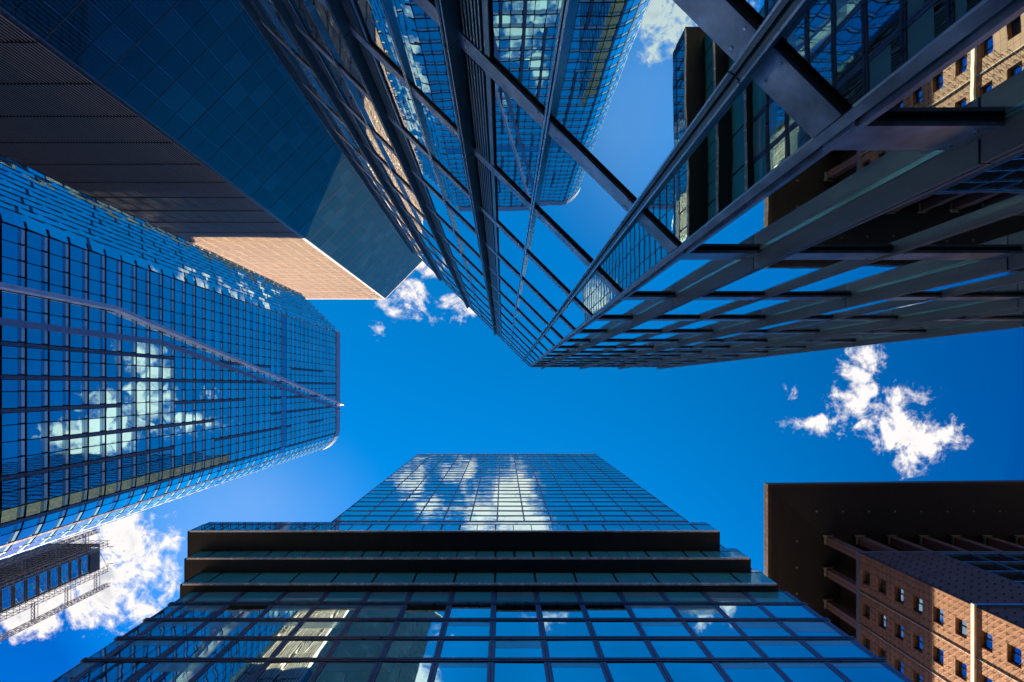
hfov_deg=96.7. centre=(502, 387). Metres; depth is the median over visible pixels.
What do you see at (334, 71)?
window pane
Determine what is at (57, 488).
window
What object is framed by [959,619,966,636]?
window
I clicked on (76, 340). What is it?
window
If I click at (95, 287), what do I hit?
window
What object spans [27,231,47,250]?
window
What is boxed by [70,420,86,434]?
window
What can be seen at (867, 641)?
window
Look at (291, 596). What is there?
window pane
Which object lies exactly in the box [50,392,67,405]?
window
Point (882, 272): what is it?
window pane
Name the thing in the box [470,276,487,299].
window pane
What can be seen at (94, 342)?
window
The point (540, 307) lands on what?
window pane
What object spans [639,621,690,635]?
window pane
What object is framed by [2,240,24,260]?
window
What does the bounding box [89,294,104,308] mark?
window
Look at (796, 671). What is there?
window pane
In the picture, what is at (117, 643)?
window pane
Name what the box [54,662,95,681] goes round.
window pane
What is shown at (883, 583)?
window
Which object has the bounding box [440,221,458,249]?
window pane
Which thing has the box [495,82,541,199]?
window pane
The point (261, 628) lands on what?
window pane
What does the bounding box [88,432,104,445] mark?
window
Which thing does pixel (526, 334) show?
window pane
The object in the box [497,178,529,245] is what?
window pane
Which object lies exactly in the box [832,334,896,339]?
window pane
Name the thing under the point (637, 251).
window pane
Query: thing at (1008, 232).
window pane
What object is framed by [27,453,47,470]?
window
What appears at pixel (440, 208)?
window pane
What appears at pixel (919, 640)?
window
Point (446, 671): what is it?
window pane
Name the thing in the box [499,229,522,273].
window pane
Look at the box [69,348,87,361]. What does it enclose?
window
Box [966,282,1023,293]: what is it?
window pane
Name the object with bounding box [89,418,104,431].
window
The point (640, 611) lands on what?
window pane
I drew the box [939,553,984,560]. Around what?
window
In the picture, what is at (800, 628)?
window pane
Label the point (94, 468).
window
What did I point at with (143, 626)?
window pane
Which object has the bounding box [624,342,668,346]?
window pane
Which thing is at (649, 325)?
window pane
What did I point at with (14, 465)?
window
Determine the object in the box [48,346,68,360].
window
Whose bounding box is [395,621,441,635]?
window pane
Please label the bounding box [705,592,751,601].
window pane
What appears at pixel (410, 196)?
window pane
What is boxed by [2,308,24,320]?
window
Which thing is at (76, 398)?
window
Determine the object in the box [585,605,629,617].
window pane
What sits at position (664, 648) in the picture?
window pane
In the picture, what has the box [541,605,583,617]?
window pane
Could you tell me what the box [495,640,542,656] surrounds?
window pane
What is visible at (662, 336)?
window pane
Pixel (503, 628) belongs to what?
window pane
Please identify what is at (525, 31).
window pane
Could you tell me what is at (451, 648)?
window pane
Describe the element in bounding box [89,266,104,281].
window
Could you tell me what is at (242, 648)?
window pane
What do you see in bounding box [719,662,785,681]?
window pane
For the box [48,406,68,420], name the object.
window
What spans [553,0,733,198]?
window pane
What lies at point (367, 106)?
window pane
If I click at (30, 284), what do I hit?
window
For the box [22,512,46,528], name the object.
window
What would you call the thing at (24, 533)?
window
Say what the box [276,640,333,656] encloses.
window pane
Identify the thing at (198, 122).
striped tower
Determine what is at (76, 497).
window
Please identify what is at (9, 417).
window
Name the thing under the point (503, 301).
window pane
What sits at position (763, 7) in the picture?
window pane
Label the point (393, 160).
window pane
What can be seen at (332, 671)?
window pane
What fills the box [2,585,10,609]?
window
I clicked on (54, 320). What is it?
window
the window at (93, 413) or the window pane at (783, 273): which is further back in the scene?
the window at (93, 413)
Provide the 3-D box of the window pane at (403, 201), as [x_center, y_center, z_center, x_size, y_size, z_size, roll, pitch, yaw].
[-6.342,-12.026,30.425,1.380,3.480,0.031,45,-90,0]
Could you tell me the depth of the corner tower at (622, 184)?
8.18 m
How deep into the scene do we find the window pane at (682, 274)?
10.20 m
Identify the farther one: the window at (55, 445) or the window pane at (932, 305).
the window at (55, 445)
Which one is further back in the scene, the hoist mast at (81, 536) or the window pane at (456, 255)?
the hoist mast at (81, 536)
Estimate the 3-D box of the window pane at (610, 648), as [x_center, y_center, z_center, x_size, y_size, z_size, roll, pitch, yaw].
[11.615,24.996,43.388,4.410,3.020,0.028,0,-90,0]
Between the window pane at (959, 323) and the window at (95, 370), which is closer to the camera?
the window pane at (959, 323)
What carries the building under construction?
on the ground
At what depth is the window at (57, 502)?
66.84 m
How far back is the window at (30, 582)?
152.56 m
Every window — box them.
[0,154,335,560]
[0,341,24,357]
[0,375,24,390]
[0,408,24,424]
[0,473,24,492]
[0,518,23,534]
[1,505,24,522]
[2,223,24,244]
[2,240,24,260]
[2,257,24,276]
[2,274,24,286]
[2,291,24,308]
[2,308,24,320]
[2,325,24,341]
[2,358,24,374]
[2,392,24,407]
[2,424,24,441]
[2,441,24,458]
[2,457,24,475]
[2,489,24,509]
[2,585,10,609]
[15,580,22,603]
[17,524,41,539]
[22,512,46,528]
[25,344,47,359]
[25,376,47,390]
[25,407,47,422]
[25,469,47,486]
[26,500,46,515]
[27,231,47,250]
[27,247,47,266]
[27,263,47,281]
[27,279,47,296]
[27,296,47,312]
[27,312,47,323]
[27,328,47,343]
[27,360,47,374]
[27,392,47,406]
[27,423,47,438]
[27,438,47,454]
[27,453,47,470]
[27,484,47,503]
[27,575,34,598]
[39,571,46,593]
[45,506,67,521]
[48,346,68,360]
[48,376,68,390]
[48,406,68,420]
[48,436,68,451]
[48,465,68,482]
[49,495,67,509]
[50,239,67,256]
[50,254,67,271]
[50,269,67,286]
[50,285,67,300]
[50,300,67,315]
[50,315,67,326]
[50,331,67,345]
[50,361,67,375]
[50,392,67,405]
[50,421,67,436]
[50,450,67,466]
[50,480,67,497]
[50,566,57,588]
[61,562,67,583]
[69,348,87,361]
[69,377,87,390]
[69,405,87,419]
[69,434,87,448]
[69,462,87,477]
[69,490,86,504]
[70,245,86,262]
[70,260,86,276]
[70,275,86,290]
[70,289,86,304]
[70,304,86,318]
[70,318,86,328]
[70,334,86,347]
[70,362,86,375]
[70,391,86,404]
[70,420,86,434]
[70,448,86,463]
[70,476,86,492]
[71,558,77,578]
[81,554,87,574]
[88,349,104,362]
[88,377,104,389]
[88,405,104,417]
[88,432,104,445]
[88,458,104,473]
[89,252,104,267]
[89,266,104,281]
[89,280,104,294]
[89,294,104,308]
[89,307,104,321]
[89,321,104,331]
[89,336,104,348]
[89,363,104,376]
[89,391,104,403]
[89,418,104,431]
[89,445,104,459]
[89,472,104,487]
[106,257,120,272]
[106,271,120,285]
[106,364,120,376]
[866,572,869,583]
[866,605,869,617]
[866,638,869,649]
[881,579,885,592]
[881,614,885,627]
[881,649,885,658]
[898,588,902,602]
[898,625,902,638]
[898,660,902,673]
[917,598,921,612]
[917,636,921,650]
[917,674,921,681]
[937,608,943,624]
[937,647,943,663]
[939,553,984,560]
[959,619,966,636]
[959,661,966,678]
[960,561,1012,570]
[970,553,1015,560]
[984,570,1023,580]
[984,631,992,650]
[984,676,992,681]
[992,561,1023,570]
[1000,553,1023,560]
[1012,581,1023,585]
[1012,646,1021,665]
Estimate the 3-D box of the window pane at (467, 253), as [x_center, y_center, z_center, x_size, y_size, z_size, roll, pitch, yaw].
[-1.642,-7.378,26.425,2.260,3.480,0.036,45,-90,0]
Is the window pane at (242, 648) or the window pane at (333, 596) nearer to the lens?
the window pane at (242, 648)
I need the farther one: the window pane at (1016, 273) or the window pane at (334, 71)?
the window pane at (334, 71)
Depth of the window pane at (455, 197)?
18.32 m
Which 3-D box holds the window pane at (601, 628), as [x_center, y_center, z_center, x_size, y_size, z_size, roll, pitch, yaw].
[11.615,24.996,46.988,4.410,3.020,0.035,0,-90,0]
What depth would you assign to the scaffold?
161.54 m
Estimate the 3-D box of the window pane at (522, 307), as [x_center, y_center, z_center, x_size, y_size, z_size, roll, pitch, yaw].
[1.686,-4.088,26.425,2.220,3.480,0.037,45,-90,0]
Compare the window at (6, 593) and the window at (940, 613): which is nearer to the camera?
the window at (940, 613)
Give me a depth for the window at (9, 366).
60.67 m
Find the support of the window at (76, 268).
in the curved tower at (143, 366)
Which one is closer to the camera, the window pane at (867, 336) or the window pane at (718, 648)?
the window pane at (867, 336)
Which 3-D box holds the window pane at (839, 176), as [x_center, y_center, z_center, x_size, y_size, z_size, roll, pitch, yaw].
[3.992,-2.513,6.425,1.346,3.480,0.027,0,-90,0]
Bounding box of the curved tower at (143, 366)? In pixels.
[0,154,343,560]
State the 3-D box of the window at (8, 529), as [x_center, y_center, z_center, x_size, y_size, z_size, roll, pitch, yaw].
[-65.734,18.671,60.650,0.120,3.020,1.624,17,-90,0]
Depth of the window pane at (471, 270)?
30.58 m
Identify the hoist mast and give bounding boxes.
[0,529,99,570]
[0,573,110,641]
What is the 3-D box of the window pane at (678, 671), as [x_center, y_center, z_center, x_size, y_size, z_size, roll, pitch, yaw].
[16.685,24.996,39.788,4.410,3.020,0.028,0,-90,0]
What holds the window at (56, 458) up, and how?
in the curved tower at (143, 366)
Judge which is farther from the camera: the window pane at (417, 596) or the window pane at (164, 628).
the window pane at (417, 596)
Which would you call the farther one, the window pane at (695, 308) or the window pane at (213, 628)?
the window pane at (213, 628)
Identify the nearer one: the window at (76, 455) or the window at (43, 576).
the window at (76, 455)
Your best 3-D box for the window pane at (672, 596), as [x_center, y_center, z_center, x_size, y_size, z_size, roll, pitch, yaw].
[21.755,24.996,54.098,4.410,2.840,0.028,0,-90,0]
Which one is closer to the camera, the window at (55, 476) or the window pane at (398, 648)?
the window pane at (398, 648)
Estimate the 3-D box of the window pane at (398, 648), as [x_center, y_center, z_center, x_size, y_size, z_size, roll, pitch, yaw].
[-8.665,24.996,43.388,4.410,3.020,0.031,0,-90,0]
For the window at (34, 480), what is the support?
in the curved tower at (143, 366)
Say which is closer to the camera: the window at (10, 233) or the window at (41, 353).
the window at (10, 233)
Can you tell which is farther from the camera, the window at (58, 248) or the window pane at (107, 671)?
the window at (58, 248)
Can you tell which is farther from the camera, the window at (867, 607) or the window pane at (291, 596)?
the window at (867, 607)
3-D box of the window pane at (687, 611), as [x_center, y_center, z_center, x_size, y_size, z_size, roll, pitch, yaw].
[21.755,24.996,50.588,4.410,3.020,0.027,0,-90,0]
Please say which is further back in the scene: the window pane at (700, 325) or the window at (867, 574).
the window at (867, 574)
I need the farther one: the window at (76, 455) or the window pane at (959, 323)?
the window at (76, 455)
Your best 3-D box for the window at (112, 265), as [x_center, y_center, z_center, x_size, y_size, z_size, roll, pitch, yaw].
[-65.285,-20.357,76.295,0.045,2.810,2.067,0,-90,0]
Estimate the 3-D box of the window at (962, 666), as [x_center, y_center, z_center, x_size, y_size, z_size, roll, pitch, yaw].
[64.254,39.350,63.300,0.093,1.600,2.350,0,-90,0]
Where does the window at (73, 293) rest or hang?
in the curved tower at (143, 366)
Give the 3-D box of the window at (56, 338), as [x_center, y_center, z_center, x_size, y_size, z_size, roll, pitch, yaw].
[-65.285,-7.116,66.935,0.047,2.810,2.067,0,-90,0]
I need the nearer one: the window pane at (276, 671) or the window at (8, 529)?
the window pane at (276, 671)
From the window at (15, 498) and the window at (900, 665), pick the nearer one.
the window at (15, 498)
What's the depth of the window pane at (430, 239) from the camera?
34.43 m
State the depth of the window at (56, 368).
66.81 m
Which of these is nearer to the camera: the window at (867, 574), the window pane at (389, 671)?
the window pane at (389, 671)
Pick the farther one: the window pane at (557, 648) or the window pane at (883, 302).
the window pane at (557, 648)
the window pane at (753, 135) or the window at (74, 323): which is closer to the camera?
the window pane at (753, 135)
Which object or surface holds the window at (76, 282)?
in the curved tower at (143, 366)
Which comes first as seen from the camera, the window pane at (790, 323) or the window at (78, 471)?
the window pane at (790, 323)
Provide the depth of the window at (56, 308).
66.81 m
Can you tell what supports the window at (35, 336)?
in the curved tower at (143, 366)
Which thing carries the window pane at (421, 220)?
in the corner tower at (622, 184)
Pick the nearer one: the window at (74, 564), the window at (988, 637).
the window at (988, 637)
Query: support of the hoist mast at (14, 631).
attached to the scaffold
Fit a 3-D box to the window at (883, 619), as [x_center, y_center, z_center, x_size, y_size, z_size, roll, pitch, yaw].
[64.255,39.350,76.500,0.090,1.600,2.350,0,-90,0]
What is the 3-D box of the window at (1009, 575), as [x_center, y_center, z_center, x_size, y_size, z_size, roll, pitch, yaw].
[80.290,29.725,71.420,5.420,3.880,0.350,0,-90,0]
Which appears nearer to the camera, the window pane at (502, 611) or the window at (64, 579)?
the window pane at (502, 611)
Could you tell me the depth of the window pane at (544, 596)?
54.05 m
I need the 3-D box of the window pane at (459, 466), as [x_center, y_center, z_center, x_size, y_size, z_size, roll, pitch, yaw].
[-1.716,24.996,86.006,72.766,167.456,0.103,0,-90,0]
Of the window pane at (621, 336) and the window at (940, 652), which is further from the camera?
the window at (940, 652)
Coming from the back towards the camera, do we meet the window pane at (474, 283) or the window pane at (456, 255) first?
the window pane at (474, 283)
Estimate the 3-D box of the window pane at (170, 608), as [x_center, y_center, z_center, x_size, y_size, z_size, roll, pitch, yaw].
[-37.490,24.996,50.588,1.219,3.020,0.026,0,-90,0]
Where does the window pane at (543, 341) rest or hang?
in the corner tower at (622, 184)
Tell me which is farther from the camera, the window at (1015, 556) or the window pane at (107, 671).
the window at (1015, 556)
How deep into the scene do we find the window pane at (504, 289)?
26.38 m
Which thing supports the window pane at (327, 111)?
in the corner tower at (622, 184)
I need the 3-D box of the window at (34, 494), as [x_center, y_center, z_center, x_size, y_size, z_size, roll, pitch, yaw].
[-65.284,14.951,63.815,0.047,2.810,2.067,0,-90,0]
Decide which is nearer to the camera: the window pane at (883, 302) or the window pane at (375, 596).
the window pane at (883, 302)
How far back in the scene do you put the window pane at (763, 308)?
14.46 m
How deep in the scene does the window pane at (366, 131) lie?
22.39 m
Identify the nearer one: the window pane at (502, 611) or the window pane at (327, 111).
the window pane at (327, 111)
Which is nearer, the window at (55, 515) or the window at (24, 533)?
the window at (24, 533)
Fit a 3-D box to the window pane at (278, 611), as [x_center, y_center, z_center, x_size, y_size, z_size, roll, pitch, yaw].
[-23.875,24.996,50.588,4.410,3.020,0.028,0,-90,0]
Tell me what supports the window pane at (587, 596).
in the mirror tower at (506, 568)
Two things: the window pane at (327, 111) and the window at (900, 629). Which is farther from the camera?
the window at (900, 629)
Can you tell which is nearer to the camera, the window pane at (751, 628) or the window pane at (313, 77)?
the window pane at (313, 77)
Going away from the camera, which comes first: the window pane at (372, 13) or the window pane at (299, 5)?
the window pane at (372, 13)
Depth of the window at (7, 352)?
60.55 m
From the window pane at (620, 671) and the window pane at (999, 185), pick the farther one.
the window pane at (620, 671)
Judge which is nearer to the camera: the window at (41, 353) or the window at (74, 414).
the window at (41, 353)
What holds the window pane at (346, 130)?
in the corner tower at (622, 184)
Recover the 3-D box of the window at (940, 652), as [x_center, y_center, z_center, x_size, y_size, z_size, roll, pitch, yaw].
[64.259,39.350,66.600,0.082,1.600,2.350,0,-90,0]
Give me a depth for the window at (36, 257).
63.80 m
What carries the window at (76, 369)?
in the curved tower at (143, 366)
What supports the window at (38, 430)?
in the curved tower at (143, 366)
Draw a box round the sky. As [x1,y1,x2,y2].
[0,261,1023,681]
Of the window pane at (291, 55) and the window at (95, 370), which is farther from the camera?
the window at (95, 370)
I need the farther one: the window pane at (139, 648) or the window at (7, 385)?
the window at (7, 385)
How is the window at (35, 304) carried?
in the curved tower at (143, 366)
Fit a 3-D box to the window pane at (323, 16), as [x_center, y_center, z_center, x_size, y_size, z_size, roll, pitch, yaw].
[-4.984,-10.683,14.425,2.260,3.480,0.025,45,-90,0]
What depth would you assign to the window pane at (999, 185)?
6.38 m
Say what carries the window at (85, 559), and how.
in the building under construction
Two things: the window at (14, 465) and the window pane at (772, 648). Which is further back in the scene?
the window at (14, 465)
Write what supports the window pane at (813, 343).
in the corner tower at (622, 184)
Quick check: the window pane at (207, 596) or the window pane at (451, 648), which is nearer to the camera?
the window pane at (451, 648)
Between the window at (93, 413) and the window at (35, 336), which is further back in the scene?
the window at (93, 413)
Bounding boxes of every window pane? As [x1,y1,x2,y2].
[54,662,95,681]
[76,662,151,681]
[92,640,127,656]
[112,640,179,656]
[124,621,155,635]
[136,662,207,681]
[143,621,203,635]
[152,605,179,617]
[167,640,230,656]
[169,605,224,617]
[176,454,685,601]
[192,592,240,601]
[193,621,250,635]
[196,662,263,681]
[216,605,268,617]
[222,640,282,656]
[236,592,282,601]
[244,621,298,635]
[254,0,287,44]
[256,662,319,681]
[262,605,312,617]
[264,0,308,64]
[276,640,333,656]
[279,592,324,601]
[282,44,322,100]
[291,0,329,53]
[294,621,346,635]
[305,67,340,117]
[308,0,365,89]
[309,605,357,617]
[315,662,375,681]
[318,100,348,141]
[319,51,364,120]
[323,592,365,601]
[331,640,385,656]
[338,120,364,157]
[344,621,393,635]
[345,142,366,170]
[348,80,391,146]
[355,117,387,164]
[356,0,402,72]
[356,605,401,617]
[360,156,381,185]
[363,170,784,365]
[366,592,407,601]
[375,662,431,681]
[377,138,409,185]
[378,185,394,207]
[379,61,427,150]
[379,161,403,195]
[386,640,437,656]
[387,0,456,126]
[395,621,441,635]
[397,193,415,218]
[398,179,423,215]
[403,605,446,617]
[409,140,441,196]
[410,592,449,601]
[413,209,432,235]
[417,99,468,191]
[424,231,440,252]
[427,188,451,227]
[435,662,487,681]
[437,168,474,228]
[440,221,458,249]
[440,640,488,656]
[445,621,489,635]
[448,243,464,267]
[450,211,479,255]
[450,605,490,617]
[453,592,491,601]
[459,240,482,273]
[465,260,485,288]
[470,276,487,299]
[493,0,561,107]
[494,662,545,681]
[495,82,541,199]
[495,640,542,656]
[496,605,536,617]
[496,621,539,635]
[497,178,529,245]
[497,592,534,601]
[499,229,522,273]
[500,260,518,292]
[500,280,516,305]
[501,296,514,315]
[514,321,535,343]
[516,312,539,338]
[518,299,545,331]
[520,282,554,322]
[523,257,566,310]
[528,216,587,291]
[537,135,626,259]
[539,592,577,601]
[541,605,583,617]
[544,621,589,635]
[545,329,560,344]
[547,640,596,656]
[551,317,571,338]
[551,662,605,681]
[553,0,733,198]
[561,301,588,328]
[569,334,599,339]
[575,274,615,313]
[580,592,621,601]
[581,349,607,351]
[582,321,623,330]
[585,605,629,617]
[592,342,627,346]
[592,622,639,635]
[598,640,651,656]
[599,221,670,290]
[601,300,662,316]
[607,662,665,681]
[608,334,650,339]
[622,592,664,601]
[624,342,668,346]
[627,321,686,330]
[629,605,676,617]
[633,260,736,293]
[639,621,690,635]
[645,334,698,339]
[646,77,812,243]
[650,640,706,656]
[658,300,745,316]
[663,662,724,681]
[664,592,708,601]
[672,321,747,330]
[674,605,723,617]
[679,349,713,351]
[680,342,711,346]
[687,621,740,635]
[697,150,939,247]
[701,640,760,656]
[704,342,753,346]
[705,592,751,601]
[709,260,857,293]
[711,334,749,339]
[713,300,826,316]
[718,605,770,617]
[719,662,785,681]
[734,621,791,635]
[739,334,798,339]
[746,0,777,18]
[747,592,795,601]
[750,321,810,330]
[753,640,815,656]
[763,605,817,617]
[774,662,844,681]
[782,260,974,293]
[782,621,841,635]
[783,0,984,105]
[783,321,870,330]
[784,342,837,346]
[804,640,870,656]
[810,150,1023,247]
[811,300,907,316]
[831,662,904,681]
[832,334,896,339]
[852,300,988,316]
[883,13,1023,113]
[895,321,994,330]
[911,268,1023,293]
[919,212,1023,247]
[964,307,1023,316]
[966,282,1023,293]
[991,312,1023,316]
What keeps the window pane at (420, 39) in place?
in the corner tower at (622, 184)
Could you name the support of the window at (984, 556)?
in the terracotta block
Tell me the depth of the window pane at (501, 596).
54.03 m
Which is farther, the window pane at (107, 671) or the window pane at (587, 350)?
the window pane at (107, 671)
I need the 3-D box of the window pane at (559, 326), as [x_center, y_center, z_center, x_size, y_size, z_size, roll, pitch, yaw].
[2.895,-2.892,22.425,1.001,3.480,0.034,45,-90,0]
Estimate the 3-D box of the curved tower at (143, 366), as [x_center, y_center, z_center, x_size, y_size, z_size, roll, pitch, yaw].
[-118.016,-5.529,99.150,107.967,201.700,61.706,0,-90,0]
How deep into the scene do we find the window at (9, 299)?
60.67 m
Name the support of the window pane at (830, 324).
in the corner tower at (622, 184)
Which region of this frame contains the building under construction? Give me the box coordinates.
[0,547,99,612]
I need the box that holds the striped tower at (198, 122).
[0,0,421,298]
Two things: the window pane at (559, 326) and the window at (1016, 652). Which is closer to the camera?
the window pane at (559, 326)
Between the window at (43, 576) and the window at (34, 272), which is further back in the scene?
the window at (43, 576)
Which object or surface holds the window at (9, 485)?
in the curved tower at (143, 366)
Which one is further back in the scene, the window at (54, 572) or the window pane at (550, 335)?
the window at (54, 572)
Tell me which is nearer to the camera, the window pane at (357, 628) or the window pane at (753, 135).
the window pane at (753, 135)
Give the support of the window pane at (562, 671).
in the mirror tower at (506, 568)
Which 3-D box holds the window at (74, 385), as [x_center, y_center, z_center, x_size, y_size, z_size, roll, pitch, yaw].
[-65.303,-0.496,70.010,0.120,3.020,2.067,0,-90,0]
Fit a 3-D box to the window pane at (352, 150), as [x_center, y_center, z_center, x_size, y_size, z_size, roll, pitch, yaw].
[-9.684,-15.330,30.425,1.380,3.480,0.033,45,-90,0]
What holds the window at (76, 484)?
in the curved tower at (143, 366)
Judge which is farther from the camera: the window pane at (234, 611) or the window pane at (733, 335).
the window pane at (234, 611)
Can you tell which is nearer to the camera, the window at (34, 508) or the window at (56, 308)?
the window at (34, 508)
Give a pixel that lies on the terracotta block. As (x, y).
(918, 581)
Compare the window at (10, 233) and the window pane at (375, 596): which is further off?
the window at (10, 233)
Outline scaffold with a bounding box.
[0,540,112,621]
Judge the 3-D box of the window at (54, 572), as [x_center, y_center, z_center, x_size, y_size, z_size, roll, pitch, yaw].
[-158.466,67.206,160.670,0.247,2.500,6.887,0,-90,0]
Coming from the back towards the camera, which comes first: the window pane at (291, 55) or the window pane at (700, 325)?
the window pane at (291, 55)
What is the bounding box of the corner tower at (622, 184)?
[238,0,1023,368]
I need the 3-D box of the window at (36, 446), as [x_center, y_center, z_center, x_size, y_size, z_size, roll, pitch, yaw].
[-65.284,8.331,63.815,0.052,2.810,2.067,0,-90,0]
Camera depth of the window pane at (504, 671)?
39.84 m
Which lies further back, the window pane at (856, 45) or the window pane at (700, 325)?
the window pane at (700, 325)
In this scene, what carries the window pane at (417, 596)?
in the mirror tower at (506, 568)
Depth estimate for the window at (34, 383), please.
63.73 m
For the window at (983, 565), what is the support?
in the terracotta block
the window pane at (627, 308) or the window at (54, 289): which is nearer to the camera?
the window pane at (627, 308)
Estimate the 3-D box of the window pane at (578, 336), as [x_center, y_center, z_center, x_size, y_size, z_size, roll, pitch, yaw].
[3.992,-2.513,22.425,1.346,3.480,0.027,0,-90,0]
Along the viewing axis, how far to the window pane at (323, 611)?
50.65 m
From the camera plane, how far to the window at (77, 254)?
69.80 m
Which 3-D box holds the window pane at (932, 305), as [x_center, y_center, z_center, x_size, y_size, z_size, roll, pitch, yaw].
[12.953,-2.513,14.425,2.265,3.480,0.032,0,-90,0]
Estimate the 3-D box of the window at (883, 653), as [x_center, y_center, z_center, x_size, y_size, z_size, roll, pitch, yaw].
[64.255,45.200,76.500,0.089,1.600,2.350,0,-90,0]
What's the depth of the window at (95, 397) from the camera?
73.06 m
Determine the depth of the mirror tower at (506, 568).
53.54 m
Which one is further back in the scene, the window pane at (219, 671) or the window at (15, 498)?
the window at (15, 498)
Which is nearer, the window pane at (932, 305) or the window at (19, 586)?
the window pane at (932, 305)
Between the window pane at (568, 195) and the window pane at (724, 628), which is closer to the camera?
the window pane at (568, 195)
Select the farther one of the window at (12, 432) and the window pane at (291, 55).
the window at (12, 432)
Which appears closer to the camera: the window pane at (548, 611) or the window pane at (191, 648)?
the window pane at (191, 648)
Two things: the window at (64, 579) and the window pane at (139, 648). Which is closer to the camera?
the window pane at (139, 648)
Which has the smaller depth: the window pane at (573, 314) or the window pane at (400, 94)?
the window pane at (400, 94)
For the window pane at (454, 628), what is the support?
in the mirror tower at (506, 568)
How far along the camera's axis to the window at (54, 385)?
66.81 m
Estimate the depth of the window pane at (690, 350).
31.11 m
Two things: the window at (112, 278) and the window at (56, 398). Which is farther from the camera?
the window at (112, 278)
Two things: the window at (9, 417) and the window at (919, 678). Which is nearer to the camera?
the window at (9, 417)
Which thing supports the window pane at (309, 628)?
in the mirror tower at (506, 568)
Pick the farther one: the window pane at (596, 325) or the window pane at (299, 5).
the window pane at (596, 325)
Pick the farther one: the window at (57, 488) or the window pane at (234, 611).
the window at (57, 488)
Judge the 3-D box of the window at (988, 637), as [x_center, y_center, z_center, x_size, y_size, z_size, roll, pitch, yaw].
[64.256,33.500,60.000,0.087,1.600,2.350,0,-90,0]
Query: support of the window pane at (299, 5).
in the corner tower at (622, 184)
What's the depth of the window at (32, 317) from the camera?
63.80 m
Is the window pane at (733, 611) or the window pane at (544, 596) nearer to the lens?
the window pane at (733, 611)
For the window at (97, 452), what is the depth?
73.06 m
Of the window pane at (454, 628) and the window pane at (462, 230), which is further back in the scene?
the window pane at (454, 628)
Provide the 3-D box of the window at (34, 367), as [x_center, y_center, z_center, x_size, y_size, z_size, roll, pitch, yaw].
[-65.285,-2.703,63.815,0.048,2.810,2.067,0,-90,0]
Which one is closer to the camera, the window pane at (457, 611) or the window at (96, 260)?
the window pane at (457, 611)
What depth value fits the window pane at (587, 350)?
31.09 m
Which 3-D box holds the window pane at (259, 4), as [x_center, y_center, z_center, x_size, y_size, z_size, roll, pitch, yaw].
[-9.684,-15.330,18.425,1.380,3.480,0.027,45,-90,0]
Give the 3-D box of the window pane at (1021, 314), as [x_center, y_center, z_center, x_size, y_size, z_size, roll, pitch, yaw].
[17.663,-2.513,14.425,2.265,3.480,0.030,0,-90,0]
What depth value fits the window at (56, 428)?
66.81 m
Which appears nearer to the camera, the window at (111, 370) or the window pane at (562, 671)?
the window pane at (562, 671)
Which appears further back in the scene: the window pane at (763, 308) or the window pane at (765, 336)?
the window pane at (765, 336)
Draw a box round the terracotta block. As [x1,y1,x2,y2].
[764,480,1023,681]
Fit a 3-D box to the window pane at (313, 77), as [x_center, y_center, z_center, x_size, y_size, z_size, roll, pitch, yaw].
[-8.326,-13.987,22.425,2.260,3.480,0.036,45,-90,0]
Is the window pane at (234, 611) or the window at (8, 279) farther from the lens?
the window at (8, 279)
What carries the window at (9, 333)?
in the curved tower at (143, 366)
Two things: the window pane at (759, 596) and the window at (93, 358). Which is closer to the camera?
the window pane at (759, 596)
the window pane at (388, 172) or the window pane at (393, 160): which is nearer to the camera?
the window pane at (393, 160)
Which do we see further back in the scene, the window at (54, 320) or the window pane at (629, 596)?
the window at (54, 320)
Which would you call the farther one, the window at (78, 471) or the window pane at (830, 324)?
the window at (78, 471)
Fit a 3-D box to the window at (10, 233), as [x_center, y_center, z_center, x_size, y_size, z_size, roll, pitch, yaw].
[-65.284,-20.357,60.695,0.051,2.810,2.067,0,-90,0]
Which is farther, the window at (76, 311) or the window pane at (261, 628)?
the window at (76, 311)
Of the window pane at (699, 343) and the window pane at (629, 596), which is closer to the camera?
the window pane at (699, 343)
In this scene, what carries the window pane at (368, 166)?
in the corner tower at (622, 184)
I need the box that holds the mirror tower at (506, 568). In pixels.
[52,454,912,681]
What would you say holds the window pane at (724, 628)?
in the mirror tower at (506, 568)
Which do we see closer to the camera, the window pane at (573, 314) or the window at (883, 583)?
the window pane at (573, 314)
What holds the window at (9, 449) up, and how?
in the curved tower at (143, 366)
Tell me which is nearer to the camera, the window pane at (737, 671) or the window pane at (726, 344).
the window pane at (726, 344)
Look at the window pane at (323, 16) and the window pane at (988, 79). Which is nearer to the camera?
the window pane at (988, 79)
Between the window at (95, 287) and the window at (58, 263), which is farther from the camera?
the window at (95, 287)
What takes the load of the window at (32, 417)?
in the curved tower at (143, 366)
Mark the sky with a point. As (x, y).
(421, 372)
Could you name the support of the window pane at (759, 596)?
in the mirror tower at (506, 568)
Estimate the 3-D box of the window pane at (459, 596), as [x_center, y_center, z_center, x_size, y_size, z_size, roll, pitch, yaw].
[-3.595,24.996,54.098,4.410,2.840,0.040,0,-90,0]
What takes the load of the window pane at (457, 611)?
in the mirror tower at (506, 568)
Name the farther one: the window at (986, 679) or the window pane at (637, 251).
the window at (986, 679)
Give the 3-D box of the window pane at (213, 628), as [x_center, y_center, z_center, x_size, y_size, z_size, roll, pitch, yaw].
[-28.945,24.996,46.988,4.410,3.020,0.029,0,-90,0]
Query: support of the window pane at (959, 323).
in the corner tower at (622, 184)
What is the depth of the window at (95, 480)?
73.06 m
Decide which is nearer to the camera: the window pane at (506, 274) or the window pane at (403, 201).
the window pane at (506, 274)
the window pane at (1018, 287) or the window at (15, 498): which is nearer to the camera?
the window pane at (1018, 287)
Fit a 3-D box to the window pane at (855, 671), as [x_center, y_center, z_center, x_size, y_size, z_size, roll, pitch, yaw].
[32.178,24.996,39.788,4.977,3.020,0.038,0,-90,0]

